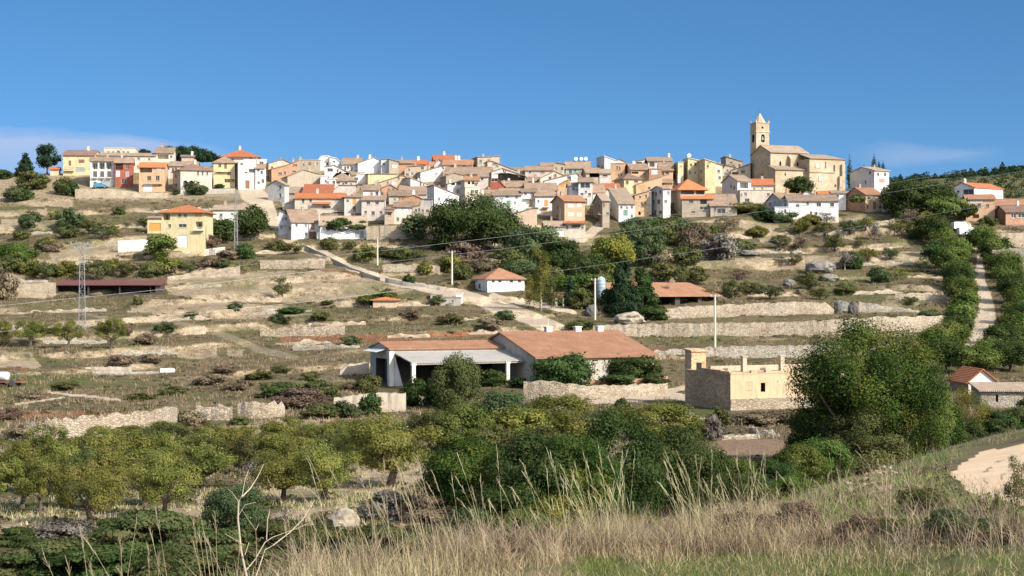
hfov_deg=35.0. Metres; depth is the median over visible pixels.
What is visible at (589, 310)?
boulder
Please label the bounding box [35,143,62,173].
pine tree
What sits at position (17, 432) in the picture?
bush
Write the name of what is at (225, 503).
hedge bush
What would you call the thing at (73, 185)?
bush
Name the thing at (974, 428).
hedge bush
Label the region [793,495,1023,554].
brown bank weeds
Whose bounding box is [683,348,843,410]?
ruin
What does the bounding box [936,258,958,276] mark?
broadleaf tree
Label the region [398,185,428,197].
house
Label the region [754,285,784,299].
almond tree
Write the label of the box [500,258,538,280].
bush
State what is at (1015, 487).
bush
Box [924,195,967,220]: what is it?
umbrella tree
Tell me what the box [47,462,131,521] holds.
almond tree
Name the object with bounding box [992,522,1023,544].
bush
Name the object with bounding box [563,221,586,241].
house
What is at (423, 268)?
bush
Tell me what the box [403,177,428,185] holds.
house
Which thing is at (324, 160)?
house
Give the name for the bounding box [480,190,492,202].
house
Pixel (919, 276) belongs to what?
terrace wall
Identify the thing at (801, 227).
almond tree
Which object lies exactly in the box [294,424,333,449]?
almond tree
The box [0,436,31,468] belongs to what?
almond tree
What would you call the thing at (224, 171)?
house
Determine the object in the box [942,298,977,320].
broadleaf tree
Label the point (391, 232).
stone wall
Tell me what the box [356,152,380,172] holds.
house
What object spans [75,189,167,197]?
stone wall
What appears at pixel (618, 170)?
house
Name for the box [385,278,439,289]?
parapet
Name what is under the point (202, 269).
terrace wall
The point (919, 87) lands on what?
sky
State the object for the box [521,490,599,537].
bush
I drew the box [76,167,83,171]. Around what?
garage door
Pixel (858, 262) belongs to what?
bush
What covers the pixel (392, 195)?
house
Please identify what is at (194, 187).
bush
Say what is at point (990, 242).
broadleaf tree
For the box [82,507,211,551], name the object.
bramble bush
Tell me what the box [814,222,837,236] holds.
almond tree
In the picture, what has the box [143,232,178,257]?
broadleaf tree
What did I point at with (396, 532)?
bramble bush
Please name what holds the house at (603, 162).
on the hillside ground at (526, 316)
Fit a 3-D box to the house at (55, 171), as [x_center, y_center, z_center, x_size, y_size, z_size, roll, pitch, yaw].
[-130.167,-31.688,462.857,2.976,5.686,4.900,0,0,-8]
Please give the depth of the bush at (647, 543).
16.57 m
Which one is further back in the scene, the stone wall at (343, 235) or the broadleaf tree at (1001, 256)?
the stone wall at (343, 235)
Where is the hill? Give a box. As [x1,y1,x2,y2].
[899,171,1023,198]
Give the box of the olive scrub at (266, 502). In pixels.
[0,198,1022,536]
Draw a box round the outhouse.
[968,382,1023,407]
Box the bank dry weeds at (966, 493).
[760,452,1023,551]
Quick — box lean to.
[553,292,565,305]
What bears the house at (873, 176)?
on the hillside ground at (526, 316)
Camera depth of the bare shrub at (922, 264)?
343.34 m
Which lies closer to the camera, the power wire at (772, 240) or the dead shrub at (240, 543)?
the dead shrub at (240, 543)
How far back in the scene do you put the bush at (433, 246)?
373.16 m
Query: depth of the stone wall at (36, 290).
317.00 m
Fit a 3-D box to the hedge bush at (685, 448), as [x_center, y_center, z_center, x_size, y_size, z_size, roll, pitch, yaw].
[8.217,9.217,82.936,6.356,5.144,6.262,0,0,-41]
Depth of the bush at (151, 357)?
236.27 m
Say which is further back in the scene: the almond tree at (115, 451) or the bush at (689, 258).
the bush at (689, 258)
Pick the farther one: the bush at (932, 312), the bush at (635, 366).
the bush at (932, 312)
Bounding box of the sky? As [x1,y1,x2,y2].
[0,0,1023,188]
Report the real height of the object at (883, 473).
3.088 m
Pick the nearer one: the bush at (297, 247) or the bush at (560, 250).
the bush at (560, 250)
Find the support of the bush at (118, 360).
on the hillside ground at (526, 316)
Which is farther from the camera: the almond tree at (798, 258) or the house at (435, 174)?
the house at (435, 174)
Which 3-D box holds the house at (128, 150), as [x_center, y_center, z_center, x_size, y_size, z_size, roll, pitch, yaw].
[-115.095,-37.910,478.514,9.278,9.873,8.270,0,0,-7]
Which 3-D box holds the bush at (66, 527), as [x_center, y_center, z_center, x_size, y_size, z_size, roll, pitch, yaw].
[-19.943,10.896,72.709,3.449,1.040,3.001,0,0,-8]
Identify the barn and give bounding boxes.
[486,319,658,382]
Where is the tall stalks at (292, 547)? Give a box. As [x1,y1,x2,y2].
[41,496,358,575]
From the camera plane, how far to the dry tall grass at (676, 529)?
17.18 m
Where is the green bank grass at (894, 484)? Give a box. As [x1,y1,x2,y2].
[758,428,1023,529]
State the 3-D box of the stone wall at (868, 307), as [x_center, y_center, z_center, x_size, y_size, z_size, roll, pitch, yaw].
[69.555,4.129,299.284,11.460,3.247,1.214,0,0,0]
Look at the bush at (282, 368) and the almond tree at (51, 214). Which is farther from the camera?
the almond tree at (51, 214)
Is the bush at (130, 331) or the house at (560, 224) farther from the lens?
the house at (560, 224)
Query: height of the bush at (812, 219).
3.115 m
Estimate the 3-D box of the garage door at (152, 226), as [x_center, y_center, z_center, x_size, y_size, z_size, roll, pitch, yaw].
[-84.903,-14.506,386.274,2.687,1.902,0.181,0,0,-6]
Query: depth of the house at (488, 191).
427.62 m
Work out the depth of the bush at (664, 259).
349.28 m
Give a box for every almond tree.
[0,319,13,346]
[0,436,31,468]
[0,456,48,508]
[1,440,48,479]
[13,319,48,346]
[15,457,64,513]
[23,422,70,449]
[32,261,57,279]
[32,444,79,464]
[34,439,83,491]
[46,210,58,219]
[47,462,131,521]
[51,320,85,346]
[58,446,140,478]
[61,433,111,452]
[65,447,116,497]
[66,434,88,449]
[77,220,102,233]
[78,260,112,279]
[79,448,131,510]
[84,425,125,444]
[91,226,114,238]
[92,316,129,348]
[96,424,142,440]
[96,428,150,451]
[104,258,123,275]
[105,452,144,488]
[111,433,160,454]
[114,447,187,504]
[115,263,134,276]
[123,447,206,509]
[138,215,146,227]
[139,420,179,437]
[139,420,192,448]
[141,432,185,460]
[146,452,191,481]
[170,443,237,487]
[172,431,225,450]
[177,261,195,272]
[182,433,229,459]
[192,422,228,445]
[210,258,232,268]
[213,427,246,450]
[221,434,261,472]
[226,426,251,441]
[235,425,287,448]
[243,420,301,450]
[247,445,313,501]
[250,432,309,463]
[279,415,317,438]
[281,438,363,502]
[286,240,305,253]
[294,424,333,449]
[314,429,368,469]
[318,418,365,435]
[324,408,446,487]
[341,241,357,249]
[375,419,414,436]
[405,406,448,450]
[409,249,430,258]
[672,266,689,282]
[721,280,744,298]
[737,281,763,294]
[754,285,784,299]
[768,235,792,250]
[789,217,811,234]
[789,255,802,264]
[793,270,824,290]
[808,288,830,299]
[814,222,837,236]
[823,232,845,251]
[838,220,861,234]
[856,217,872,231]
[858,248,877,262]
[881,247,899,259]
[901,296,918,304]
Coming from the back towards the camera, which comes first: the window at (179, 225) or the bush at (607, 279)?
the window at (179, 225)
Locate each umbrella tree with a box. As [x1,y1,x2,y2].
[323,217,369,231]
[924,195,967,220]
[953,203,978,221]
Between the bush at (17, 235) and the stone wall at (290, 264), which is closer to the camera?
the stone wall at (290, 264)
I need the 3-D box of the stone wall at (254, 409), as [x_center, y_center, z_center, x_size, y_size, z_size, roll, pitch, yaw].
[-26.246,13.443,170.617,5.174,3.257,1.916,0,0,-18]
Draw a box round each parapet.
[301,243,379,280]
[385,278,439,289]
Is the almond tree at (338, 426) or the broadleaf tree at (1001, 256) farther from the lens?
the broadleaf tree at (1001, 256)
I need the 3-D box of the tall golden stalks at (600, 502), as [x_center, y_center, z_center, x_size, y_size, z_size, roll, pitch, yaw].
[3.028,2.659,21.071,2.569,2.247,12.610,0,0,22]
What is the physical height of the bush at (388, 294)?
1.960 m
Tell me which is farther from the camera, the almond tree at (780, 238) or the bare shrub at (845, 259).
the almond tree at (780, 238)
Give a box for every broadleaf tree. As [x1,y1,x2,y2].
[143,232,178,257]
[213,217,236,243]
[233,203,270,240]
[397,212,429,242]
[424,195,466,248]
[444,189,517,249]
[487,209,528,249]
[587,229,635,277]
[622,218,668,264]
[879,176,942,220]
[879,181,903,218]
[915,323,959,360]
[917,213,952,242]
[920,238,950,268]
[922,180,960,216]
[922,336,967,370]
[926,223,958,243]
[926,319,974,346]
[932,242,972,270]
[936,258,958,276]
[938,311,975,340]
[940,260,978,281]
[941,271,969,296]
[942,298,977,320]
[943,276,980,296]
[946,288,980,312]
[946,341,1007,369]
[950,236,974,259]
[963,224,1002,247]
[974,232,1010,260]
[975,335,1005,350]
[977,319,1023,342]
[982,237,1018,253]
[982,337,1023,371]
[983,248,1023,270]
[984,260,1023,282]
[992,271,1023,299]
[994,311,1022,327]
[999,297,1023,315]
[1000,282,1023,302]
[1003,301,1023,318]
[1006,313,1023,345]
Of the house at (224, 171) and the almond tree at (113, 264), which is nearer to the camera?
the almond tree at (113, 264)
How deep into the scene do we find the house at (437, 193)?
406.01 m
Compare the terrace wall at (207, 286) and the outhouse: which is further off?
the terrace wall at (207, 286)
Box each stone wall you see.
[13,282,55,298]
[24,406,176,440]
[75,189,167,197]
[86,366,131,371]
[92,371,158,374]
[118,239,147,251]
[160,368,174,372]
[167,266,239,279]
[179,188,234,194]
[184,247,224,255]
[196,403,231,419]
[237,400,284,418]
[260,260,324,268]
[260,325,344,336]
[292,342,359,350]
[317,231,354,238]
[334,392,405,411]
[340,362,368,374]
[366,225,434,239]
[382,263,439,273]
[523,380,667,398]
[586,376,667,384]
[593,315,945,336]
[652,274,676,281]
[653,343,912,359]
[666,302,833,318]
[722,434,759,439]
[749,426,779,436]
[845,219,896,222]
[859,302,919,312]
[895,292,951,302]
[992,248,1023,269]
[995,233,1023,247]
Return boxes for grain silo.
[596,276,605,305]
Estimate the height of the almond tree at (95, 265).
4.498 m
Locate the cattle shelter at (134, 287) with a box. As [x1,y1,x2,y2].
[55,280,166,296]
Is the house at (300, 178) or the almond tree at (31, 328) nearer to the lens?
the almond tree at (31, 328)
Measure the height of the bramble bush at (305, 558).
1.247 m
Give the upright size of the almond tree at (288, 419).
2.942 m
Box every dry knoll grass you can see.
[411,534,1023,575]
[427,488,918,575]
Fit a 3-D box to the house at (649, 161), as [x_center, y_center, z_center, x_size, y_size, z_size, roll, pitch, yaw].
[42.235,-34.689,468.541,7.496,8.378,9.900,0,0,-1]
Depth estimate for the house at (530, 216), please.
396.00 m
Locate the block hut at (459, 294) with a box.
[455,293,463,304]
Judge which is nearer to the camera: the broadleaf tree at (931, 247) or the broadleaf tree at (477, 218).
the broadleaf tree at (931, 247)
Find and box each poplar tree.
[517,273,535,305]
[524,247,565,310]
[545,268,561,308]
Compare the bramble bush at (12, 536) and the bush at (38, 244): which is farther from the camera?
the bush at (38, 244)
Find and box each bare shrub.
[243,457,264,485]
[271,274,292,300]
[701,288,715,293]
[713,214,738,234]
[728,268,751,279]
[773,256,790,262]
[792,234,811,250]
[816,212,837,222]
[835,250,857,269]
[853,236,866,246]
[863,223,884,239]
[884,218,904,234]
[892,268,908,276]
[900,208,923,223]
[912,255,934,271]
[950,385,993,427]
[992,488,1001,512]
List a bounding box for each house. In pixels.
[49,167,61,175]
[62,146,99,175]
[89,155,115,186]
[96,148,156,172]
[103,147,138,152]
[114,154,134,186]
[138,162,168,191]
[146,216,161,232]
[154,143,176,162]
[157,205,216,255]
[168,161,199,178]
[171,159,213,193]
[180,151,194,160]
[211,199,254,220]
[212,156,236,187]
[219,143,260,161]
[235,159,255,189]
[254,164,266,188]
[256,159,266,163]
[266,157,290,173]
[266,180,290,202]
[268,158,298,181]
[277,210,286,234]
[280,167,320,186]
[281,200,294,209]
[285,206,317,239]
[289,187,302,198]
[293,189,346,213]
[298,157,320,171]
[302,181,334,192]
[319,156,329,169]
[319,175,336,187]
[319,210,367,239]
[323,162,350,177]
[328,152,341,167]
[333,185,356,195]
[334,173,356,186]
[341,152,363,170]
[343,192,362,215]
[344,171,364,175]
[353,172,366,183]
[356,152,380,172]
[360,192,386,220]
[362,181,380,195]
[365,173,397,184]
[371,175,406,188]
[380,158,390,172]
[380,181,399,195]
[385,207,394,224]
[387,190,418,203]
[388,158,399,175]
[393,194,413,223]
[398,156,414,172]
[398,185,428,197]
[399,190,420,205]
[403,162,421,177]
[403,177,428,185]
[411,191,433,217]
[413,156,427,170]
[416,165,443,181]
[426,184,459,206]
[428,159,437,167]
[432,151,458,161]
[433,159,442,167]
[439,172,465,187]
[442,156,473,170]
[444,161,492,185]
[444,173,463,192]
[455,187,480,207]
[463,173,479,186]
[471,268,526,291]
[472,154,499,166]
[477,174,488,189]
[480,189,498,193]
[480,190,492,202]
[483,161,517,171]
[489,178,505,188]
[490,165,526,180]
[492,191,522,212]
[499,181,520,190]
[501,180,527,187]
[514,207,537,227]
[520,188,536,210]
[521,174,540,181]
[523,178,558,195]
[524,166,553,176]
[534,182,554,215]
[537,170,564,182]
[539,162,553,165]
[541,216,565,236]
[543,173,578,185]
[550,191,586,220]
[552,162,564,173]
[557,179,570,194]
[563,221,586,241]
[564,157,590,173]
[566,182,577,194]
[577,177,593,205]
[581,167,601,183]
[591,193,610,227]
[592,184,605,200]
[595,156,614,168]
[598,169,611,183]
[601,183,620,196]
[608,184,636,221]
[610,163,625,182]
[612,173,643,193]
[614,159,625,162]
[626,158,648,181]
[632,189,649,216]
[634,159,645,162]
[635,176,662,193]
[645,153,672,167]
[648,161,661,179]
[649,192,651,214]
[650,186,671,217]
[657,159,673,184]
[662,179,673,187]
[671,175,708,215]
[673,162,683,184]
[680,191,713,216]
[682,154,698,183]
[698,159,716,192]
[709,186,737,216]
[715,163,722,185]
[720,154,742,167]
[721,169,751,201]
[722,165,735,180]
[730,162,751,178]
[738,190,772,203]
[751,176,774,189]
[765,188,792,209]
[771,207,788,222]
[783,190,838,219]
[816,184,829,193]
[829,186,846,209]
[846,184,881,211]
[849,165,889,191]
[953,178,1003,198]
[962,187,995,221]
[995,198,1023,207]
[995,201,1023,225]
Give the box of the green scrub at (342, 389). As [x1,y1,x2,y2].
[0,199,1023,522]
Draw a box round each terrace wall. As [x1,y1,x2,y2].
[9,307,106,313]
[18,278,47,283]
[32,231,51,234]
[42,338,106,343]
[75,260,99,264]
[103,241,117,245]
[115,348,177,355]
[138,207,212,212]
[143,255,171,259]
[150,315,213,321]
[183,330,205,334]
[189,284,220,287]
[191,267,216,272]
[206,297,281,302]
[230,237,262,239]
[244,308,311,314]
[256,250,288,253]
[269,278,307,283]
[276,339,330,344]
[291,321,365,325]
[356,301,429,306]
[386,244,474,248]
[387,333,429,337]
[462,317,489,320]
[466,329,507,334]
[725,234,751,238]
[739,250,811,253]
[748,293,798,296]
[793,218,837,222]
[828,289,901,294]
[854,247,893,250]
[863,261,921,265]
[908,275,943,278]
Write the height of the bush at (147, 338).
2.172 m
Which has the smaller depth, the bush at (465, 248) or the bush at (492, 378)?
the bush at (492, 378)
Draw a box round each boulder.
[326,508,360,529]
[585,304,597,316]
[614,311,645,324]
[739,250,760,255]
[782,279,794,285]
[805,260,835,272]
[818,274,839,281]
[834,300,848,313]
[848,301,858,313]
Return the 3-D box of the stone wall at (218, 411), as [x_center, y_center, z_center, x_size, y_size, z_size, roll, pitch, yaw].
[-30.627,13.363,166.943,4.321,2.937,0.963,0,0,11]
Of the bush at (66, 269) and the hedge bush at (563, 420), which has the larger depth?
the bush at (66, 269)
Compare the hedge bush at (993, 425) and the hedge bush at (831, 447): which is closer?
the hedge bush at (831, 447)
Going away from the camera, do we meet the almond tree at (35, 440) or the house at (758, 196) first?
the almond tree at (35, 440)
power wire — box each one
[1,270,318,305]
[1,287,425,331]
[240,162,1023,265]
[325,171,1019,269]
[523,199,1020,275]
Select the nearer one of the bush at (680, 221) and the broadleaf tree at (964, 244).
the broadleaf tree at (964, 244)
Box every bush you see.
[0,169,14,178]
[0,241,39,260]
[0,253,25,272]
[0,270,20,299]
[0,407,24,419]
[0,526,39,548]
[0,535,96,575]
[1,187,26,200]
[3,424,29,440]
[12,170,51,188]
[12,228,29,239]
[14,392,43,399]
[16,210,41,227]
[16,256,40,274]
[19,187,34,199]
[21,542,156,575]
[26,517,95,540]
[33,239,49,249]
[40,242,62,252]
[40,325,54,333]
[44,237,56,243]
[49,381,82,390]
[51,259,78,277]
[52,176,80,193]
[52,207,86,227]
[56,224,81,237]
[64,181,79,195]
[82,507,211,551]
[105,224,119,234]
[106,354,135,366]
[112,207,125,214]
[117,260,142,269]
[117,324,133,334]
[117,545,248,575]
[125,393,158,399]
[133,297,143,304]
[133,332,157,344]
[137,262,163,277]
[137,353,161,362]
[138,149,150,152]
[146,256,182,272]
[152,321,177,332]
[157,263,177,273]
[157,526,259,570]
[158,386,190,394]
[172,189,179,194]
[175,144,189,160]
[177,408,206,425]
[182,144,204,162]
[182,312,198,318]
[183,180,208,194]
[190,258,223,268]
[191,374,230,384]
[191,420,217,431]
[195,148,213,162]
[199,482,274,538]
[201,544,297,575]
[206,234,221,247]
[207,153,219,161]
[211,365,237,372]
[214,184,223,188]
[215,248,238,259]
[224,379,254,389]
[226,303,244,309]
[229,416,250,424]
[234,241,255,258]
[242,517,313,552]
[243,370,276,379]
[252,381,303,398]
[266,239,288,251]
[266,387,333,407]
[267,313,293,322]
[270,364,290,372]
[270,523,366,557]
[274,307,307,313]
[282,552,366,574]
[298,402,340,419]
[300,371,319,379]
[301,379,341,400]
[310,311,330,319]
[319,236,339,249]
[320,300,332,304]
[331,400,363,417]
[336,523,423,554]
[339,335,361,344]
[340,381,357,389]
[351,243,378,260]
[351,489,417,520]
[354,373,382,392]
[355,294,381,304]
[357,390,383,414]
[371,290,399,298]
[375,246,391,256]
[386,246,416,259]
[396,524,457,549]
[398,308,421,319]
[398,494,454,524]
[399,375,426,405]
[401,274,415,282]
[413,434,518,511]
[416,262,432,273]
[420,378,442,406]
[426,348,484,411]
[428,240,449,249]
[429,400,496,453]
[431,295,445,304]
[434,313,464,324]
[437,253,462,272]
[439,506,504,540]
[442,242,487,259]
[449,262,475,279]
[450,378,481,387]
[457,425,590,532]
[460,256,500,272]
[469,425,521,464]
[473,387,531,425]
[475,316,503,327]
[479,368,506,386]
[479,404,554,437]
[483,546,535,563]
[490,244,529,265]
[490,505,551,540]
[493,310,515,319]
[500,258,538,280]
[505,224,561,262]
[506,375,526,387]
[511,424,568,464]
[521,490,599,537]
[522,393,599,439]
[524,425,634,528]
[528,264,565,286]
[528,351,599,386]
[534,273,604,291]
[535,236,585,272]
[552,285,576,294]
[557,253,611,275]
[564,318,595,329]
[566,286,596,308]
[577,273,613,289]
[580,400,677,522]
[595,404,636,430]
[597,286,626,313]
[598,372,637,384]
[598,511,662,533]
[604,353,665,378]
[612,397,630,409]
[612,538,677,554]
[615,419,729,519]
[618,217,665,230]
[621,400,708,441]
[637,305,670,319]
[640,373,670,383]
[647,260,684,279]
[648,250,673,266]
[652,219,679,244]
[667,216,694,231]
[671,244,703,265]
[675,221,716,251]
[679,443,737,504]
[685,222,719,232]
[686,265,710,280]
[699,229,740,260]
[700,413,725,440]
[705,403,730,433]
[707,510,783,536]
[713,456,762,496]
[723,472,781,503]
[725,201,768,211]
[730,410,779,425]
[734,238,757,250]
[745,224,768,236]
[748,458,799,487]
[751,207,775,219]
[766,408,795,424]
[768,473,816,500]
[770,210,799,222]
[772,440,830,487]
[772,500,822,526]
[780,405,830,447]
[783,175,816,193]
[791,433,856,483]
[801,214,822,224]
[808,454,855,483]
[817,409,915,476]
[831,282,857,294]
[834,513,878,536]
[839,251,865,268]
[848,194,865,202]
[865,265,892,282]
[874,517,916,536]
[891,486,952,514]
[893,208,916,222]
[904,216,924,239]
[910,432,927,458]
[913,210,937,222]
[917,309,940,315]
[918,397,970,451]
[921,506,967,537]
[953,517,1003,538]
[958,420,989,441]
[972,409,1022,435]
[977,216,998,225]
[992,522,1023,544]
[998,405,1023,428]
[1000,454,1023,508]
[1015,395,1023,406]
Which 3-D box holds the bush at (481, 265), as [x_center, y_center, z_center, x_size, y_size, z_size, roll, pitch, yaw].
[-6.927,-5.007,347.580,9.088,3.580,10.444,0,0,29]
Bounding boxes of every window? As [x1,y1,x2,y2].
[121,179,126,183]
[178,224,186,227]
[580,182,589,188]
[717,208,725,213]
[963,189,972,194]
[1011,213,1016,218]
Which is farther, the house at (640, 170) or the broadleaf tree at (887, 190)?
the house at (640, 170)
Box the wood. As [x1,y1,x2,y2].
[889,165,1023,198]
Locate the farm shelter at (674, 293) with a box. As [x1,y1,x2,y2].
[579,282,721,305]
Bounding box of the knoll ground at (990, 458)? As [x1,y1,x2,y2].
[361,428,1023,575]
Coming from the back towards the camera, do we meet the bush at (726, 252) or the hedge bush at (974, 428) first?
the bush at (726, 252)
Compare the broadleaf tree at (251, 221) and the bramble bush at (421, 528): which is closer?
the bramble bush at (421, 528)
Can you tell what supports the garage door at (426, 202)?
in the house at (424, 205)
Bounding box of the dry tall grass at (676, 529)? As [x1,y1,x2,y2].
[539,492,823,557]
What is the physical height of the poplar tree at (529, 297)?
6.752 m
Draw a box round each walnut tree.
[777,308,945,457]
[783,352,849,455]
[821,355,923,461]
[852,321,954,459]
[911,374,957,456]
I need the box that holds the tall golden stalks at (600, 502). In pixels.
[457,444,776,555]
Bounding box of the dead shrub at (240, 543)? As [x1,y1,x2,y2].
[226,464,314,575]
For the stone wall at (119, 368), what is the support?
on the hillside ground at (526, 316)
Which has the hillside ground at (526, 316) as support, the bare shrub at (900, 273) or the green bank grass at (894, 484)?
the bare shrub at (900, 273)
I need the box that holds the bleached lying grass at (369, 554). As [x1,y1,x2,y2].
[210,424,1023,575]
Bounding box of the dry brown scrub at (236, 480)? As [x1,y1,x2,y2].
[0,198,1020,534]
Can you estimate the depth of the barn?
220.49 m
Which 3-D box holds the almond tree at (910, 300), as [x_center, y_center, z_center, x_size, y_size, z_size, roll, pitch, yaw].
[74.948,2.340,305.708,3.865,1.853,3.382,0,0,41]
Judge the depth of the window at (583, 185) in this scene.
417.03 m
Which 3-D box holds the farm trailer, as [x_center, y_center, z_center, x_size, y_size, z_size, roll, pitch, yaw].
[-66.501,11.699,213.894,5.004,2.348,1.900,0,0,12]
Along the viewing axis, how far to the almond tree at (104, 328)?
248.80 m
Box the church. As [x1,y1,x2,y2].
[750,113,844,193]
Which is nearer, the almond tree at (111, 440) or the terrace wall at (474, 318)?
the almond tree at (111, 440)
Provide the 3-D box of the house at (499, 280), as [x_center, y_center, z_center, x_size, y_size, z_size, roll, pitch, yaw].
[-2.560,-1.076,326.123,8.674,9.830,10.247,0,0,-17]
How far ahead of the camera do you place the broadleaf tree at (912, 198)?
403.20 m
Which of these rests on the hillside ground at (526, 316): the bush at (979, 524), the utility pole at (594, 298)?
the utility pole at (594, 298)
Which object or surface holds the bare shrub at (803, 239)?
on the hillside ground at (526, 316)
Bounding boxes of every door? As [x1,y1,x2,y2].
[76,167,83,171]
[100,181,110,185]
[143,184,151,190]
[149,223,160,230]
[178,235,186,246]
[245,180,249,188]
[309,231,315,237]
[354,231,363,237]
[424,200,430,205]
[554,230,563,235]
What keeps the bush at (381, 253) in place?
on the hillside ground at (526, 316)
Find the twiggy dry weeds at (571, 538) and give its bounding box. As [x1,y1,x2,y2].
[386,502,835,565]
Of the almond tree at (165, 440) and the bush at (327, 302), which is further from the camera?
the bush at (327, 302)
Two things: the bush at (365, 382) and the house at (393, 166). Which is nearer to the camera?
the bush at (365, 382)
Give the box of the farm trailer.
[0,368,27,385]
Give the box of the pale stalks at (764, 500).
[666,442,928,548]
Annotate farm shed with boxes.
[363,340,524,385]
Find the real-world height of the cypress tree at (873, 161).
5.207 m
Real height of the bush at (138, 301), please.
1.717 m
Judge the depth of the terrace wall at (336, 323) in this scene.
283.82 m
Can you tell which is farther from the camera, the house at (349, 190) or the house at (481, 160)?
the house at (481, 160)
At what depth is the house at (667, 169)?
447.26 m
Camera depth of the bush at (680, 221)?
387.00 m
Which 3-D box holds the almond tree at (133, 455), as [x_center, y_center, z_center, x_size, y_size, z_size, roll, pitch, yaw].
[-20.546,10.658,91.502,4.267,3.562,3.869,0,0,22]
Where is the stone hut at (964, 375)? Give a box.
[946,366,998,392]
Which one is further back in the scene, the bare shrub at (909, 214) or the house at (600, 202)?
the house at (600, 202)
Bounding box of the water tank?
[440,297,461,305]
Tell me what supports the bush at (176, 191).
on the hillside ground at (526, 316)
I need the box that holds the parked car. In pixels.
[93,183,107,187]
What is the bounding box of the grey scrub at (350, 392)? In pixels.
[0,198,1023,537]
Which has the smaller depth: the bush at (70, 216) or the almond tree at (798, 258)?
the almond tree at (798, 258)
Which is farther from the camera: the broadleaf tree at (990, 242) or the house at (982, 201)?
the house at (982, 201)
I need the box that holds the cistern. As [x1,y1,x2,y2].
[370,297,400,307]
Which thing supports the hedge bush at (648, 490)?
on the hillside ground at (526, 316)
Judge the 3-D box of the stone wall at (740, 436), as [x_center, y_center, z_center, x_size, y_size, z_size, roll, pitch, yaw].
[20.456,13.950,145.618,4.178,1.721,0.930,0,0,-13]
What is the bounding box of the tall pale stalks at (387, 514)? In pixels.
[267,454,507,574]
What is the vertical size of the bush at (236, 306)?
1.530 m
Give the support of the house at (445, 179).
on the hillside ground at (526, 316)
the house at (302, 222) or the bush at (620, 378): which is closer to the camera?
the bush at (620, 378)
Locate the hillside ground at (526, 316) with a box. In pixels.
[0,166,1023,571]
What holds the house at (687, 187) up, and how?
on the hillside ground at (526, 316)
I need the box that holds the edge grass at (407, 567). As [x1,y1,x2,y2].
[180,532,492,575]
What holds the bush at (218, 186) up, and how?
on the hillside ground at (526, 316)
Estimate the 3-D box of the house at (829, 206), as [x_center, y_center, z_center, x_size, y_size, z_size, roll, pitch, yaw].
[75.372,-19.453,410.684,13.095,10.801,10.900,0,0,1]
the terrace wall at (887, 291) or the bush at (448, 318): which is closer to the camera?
the bush at (448, 318)
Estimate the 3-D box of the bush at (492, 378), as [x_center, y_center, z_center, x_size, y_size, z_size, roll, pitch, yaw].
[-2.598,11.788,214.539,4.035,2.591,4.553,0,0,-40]
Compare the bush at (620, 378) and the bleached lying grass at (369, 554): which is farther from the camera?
the bush at (620, 378)
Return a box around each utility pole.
[318,214,319,231]
[384,194,384,239]
[451,251,452,284]
[591,278,598,319]
[711,295,718,347]
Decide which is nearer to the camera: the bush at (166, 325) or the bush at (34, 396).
the bush at (34, 396)
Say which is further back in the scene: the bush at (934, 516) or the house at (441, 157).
the house at (441, 157)
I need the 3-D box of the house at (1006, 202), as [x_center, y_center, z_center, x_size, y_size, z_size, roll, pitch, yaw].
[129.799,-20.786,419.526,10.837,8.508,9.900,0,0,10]
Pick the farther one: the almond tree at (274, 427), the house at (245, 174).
the house at (245, 174)
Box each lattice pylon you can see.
[74,242,93,330]
[234,192,237,249]
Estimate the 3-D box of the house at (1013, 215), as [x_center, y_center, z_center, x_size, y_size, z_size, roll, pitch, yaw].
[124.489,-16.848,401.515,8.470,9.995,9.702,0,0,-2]
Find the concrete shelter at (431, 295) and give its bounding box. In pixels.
[429,294,443,300]
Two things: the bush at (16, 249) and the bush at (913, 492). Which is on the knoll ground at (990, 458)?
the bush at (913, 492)
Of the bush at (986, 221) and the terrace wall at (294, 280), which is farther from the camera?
the bush at (986, 221)
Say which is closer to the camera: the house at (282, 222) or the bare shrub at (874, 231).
the bare shrub at (874, 231)
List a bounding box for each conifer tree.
[14,153,34,175]
[561,277,574,305]
[603,258,643,312]
[629,266,659,313]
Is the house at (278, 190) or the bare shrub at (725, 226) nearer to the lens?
the bare shrub at (725, 226)
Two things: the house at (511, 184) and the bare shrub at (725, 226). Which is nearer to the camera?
the bare shrub at (725, 226)
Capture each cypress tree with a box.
[846,154,851,188]
[870,156,876,166]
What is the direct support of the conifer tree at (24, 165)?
on the hillside ground at (526, 316)
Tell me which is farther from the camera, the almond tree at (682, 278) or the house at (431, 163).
the house at (431, 163)
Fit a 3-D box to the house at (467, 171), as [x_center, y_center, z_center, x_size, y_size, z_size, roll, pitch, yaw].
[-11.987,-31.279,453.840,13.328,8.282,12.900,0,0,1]
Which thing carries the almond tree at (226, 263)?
on the hillside ground at (526, 316)
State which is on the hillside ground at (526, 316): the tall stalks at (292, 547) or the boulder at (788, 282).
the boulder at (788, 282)
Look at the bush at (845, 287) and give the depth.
320.15 m
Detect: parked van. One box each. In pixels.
[951,222,970,229]
[957,227,972,235]
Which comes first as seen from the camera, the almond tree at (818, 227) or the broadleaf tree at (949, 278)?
the broadleaf tree at (949, 278)

